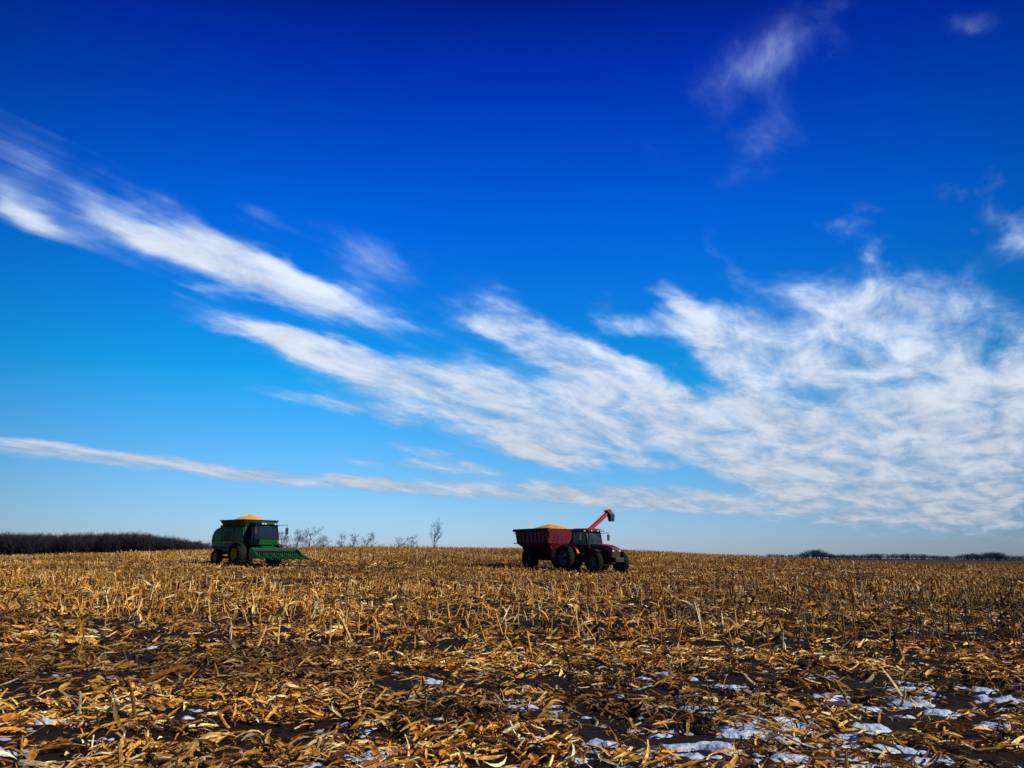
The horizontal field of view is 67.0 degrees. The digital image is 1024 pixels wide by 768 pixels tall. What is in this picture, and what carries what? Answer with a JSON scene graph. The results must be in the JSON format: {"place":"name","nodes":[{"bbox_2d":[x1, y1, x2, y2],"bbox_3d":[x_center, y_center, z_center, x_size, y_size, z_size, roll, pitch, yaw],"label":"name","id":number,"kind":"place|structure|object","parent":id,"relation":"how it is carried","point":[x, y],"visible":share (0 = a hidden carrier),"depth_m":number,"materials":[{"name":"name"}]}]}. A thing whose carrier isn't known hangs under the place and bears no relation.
{"place":"outdoors","nodes":[
{"label":"outdoors","id":0,"kind":"place"},
{"bbox_2d":[0,550,1023,767],"bbox_3d":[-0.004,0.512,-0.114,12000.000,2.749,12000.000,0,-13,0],"label":"ground","id":1,"kind":"structure","parent":0,"point":[56,754],"depth_m":8.94,"materials":[{"name":"soil"}]},
{"bbox_2d":[0,541,209,554],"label":"distant underbrush","id":2,"kind":"object","parent":1,"relation":"on","point":[37,552],"visible":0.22,"depth_m":397.59,"materials":[{"name":"brown plant"}]},
{"bbox_2d":[0,529,212,554],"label":"distant woods","id":3,"kind":"object","parent":1,"relation":"on","point":[66,541],"visible":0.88,"depth_m":394.23,"materials":[{"name":"brown plant"}]},
{"bbox_2d":[210,515,309,565],"bbox_3d":[-21.800,13.176,65.338,10.481,4.252,4.608,-10,-16,40],"label":"combine harvester","id":4,"kind":"object","parent":1,"relation":"on","point":[239,541],"visible":0.95,"depth_m":64.14,"materials":[{"name":"green paint"}]},
{"bbox_2d":[280,530,291,546],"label":"bare tree","id":5,"kind":"object","parent":1,"relation":"on","point":[285,539],"visible":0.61,"depth_m":245.14,"materials":[{"name":"grey plant"}]},
{"bbox_2d":[293,529,306,547],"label":"bare tree","id":6,"kind":"object","parent":1,"relation":"on","point":[296,545],"visible":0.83,"depth_m":244.10,"materials":[{"name":"grey plant"}]},
{"bbox_2d":[296,527,324,547],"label":"bare tree","id":7,"kind":"object","parent":1,"relation":"on","point":[319,530],"visible":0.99,"depth_m":236.22,"materials":[{"name":"grey plant"}]},
{"bbox_2d":[317,534,331,547],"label":"bare tree","id":8,"kind":"object","parent":1,"relation":"on","point":[322,543],"visible":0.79,"depth_m":254.83,"materials":[{"name":"grey plant"}]},
{"bbox_2d":[336,533,349,546],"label":"bare tree","id":9,"kind":"object","parent":1,"relation":"on","point":[341,540],"visible":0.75,"depth_m":259.31,"materials":[{"name":"grey plant"}]},
{"bbox_2d":[349,533,358,546],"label":"bare tree","id":10,"kind":"object","parent":1,"relation":"on","point":[355,539],"visible":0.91,"depth_m":249.51,"materials":[{"name":"grey plant"}]},
{"bbox_2d":[282,543,443,547],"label":"distant tree row","id":11,"kind":"object","parent":1,"relation":"on","point":[347,545],"visible":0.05,"depth_m":337.87,"materials":[{"name":"brown plant"}]},
{"bbox_2d":[360,532,374,547],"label":"bare tree","id":12,"kind":"object","parent":1,"relation":"on","point":[372,535],"visible":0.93,"depth_m":244.57,"materials":[{"name":"grey plant"}]},
{"bbox_2d":[391,537,405,547],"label":"bare tree","id":13,"kind":"object","parent":1,"relation":"on","point":[399,545],"visible":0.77,"depth_m":255.99,"materials":[{"name":"grey plant"}]},
{"bbox_2d":[403,535,418,547],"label":"bare tree","id":14,"kind":"object","parent":1,"relation":"on","point":[411,542],"visible":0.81,"depth_m":252.81,"materials":[{"name":"grey plant"}]},
{"bbox_2d":[429,517,443,546],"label":"bare tree","id":15,"kind":"object","parent":1,"relation":"on","point":[434,542],"visible":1,"depth_m":244.86,"materials":[{"name":"grey plant"}]},
{"bbox_2d":[0,548,1023,767],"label":"corn residue","id":16,"kind":"object","parent":1,"relation":"on","point":[337,701],"visible":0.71,"depth_m":9.59,"materials":[{"name":"brown plant"}]},
{"bbox_2d":[0,546,1023,767],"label":"corn stubble","id":17,"kind":"object","parent":1,"relation":"on","point":[1005,568],"visible":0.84,"depth_m":28.98,"materials":[{"name":"beige plant"}]},
{"bbox_2d":[0,627,1023,767],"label":"snow patches","id":18,"kind":"object","parent":1,"relation":"on","point":[728,730],"visible":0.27,"depth_m":6.72,"materials":[{"name":"white snow"}]},
{"bbox_2d":[513,509,614,568],"bbox_3d":[4.321,12.776,63.767,5.978,4.842,6.759,8,-15,-30],"label":"grain cart","id":19,"kind":"object","parent":1,"relation":"on","point":[543,542],"visible":0.68,"depth_m":62.40,"materials":[{"name":"red paint"}]},
{"bbox_2d":[555,528,629,572],"bbox_3d":[6.306,12.500,58.175,3.965,3.264,5.600,8,-15,-31],"label":"tractor","id":20,"kind":"object","parent":1,"relation":"on","point":[587,547],"visible":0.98,"depth_m":57.94,"materials":[{"name":"red metal"}]},
{"bbox_2d":[765,548,1023,560],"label":"distant treeline","id":21,"kind":"object","parent":1,"relation":"on","point":[991,556],"visible":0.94,"depth_m":900.74,"materials":[{"name":"plant"}]},
{"bbox_2d":[0,0,1023,559],"label":"sky","id":22,"kind":"structure","parent":0,"point":[733,277],"materials":[{"name":"blue"}]}
]}

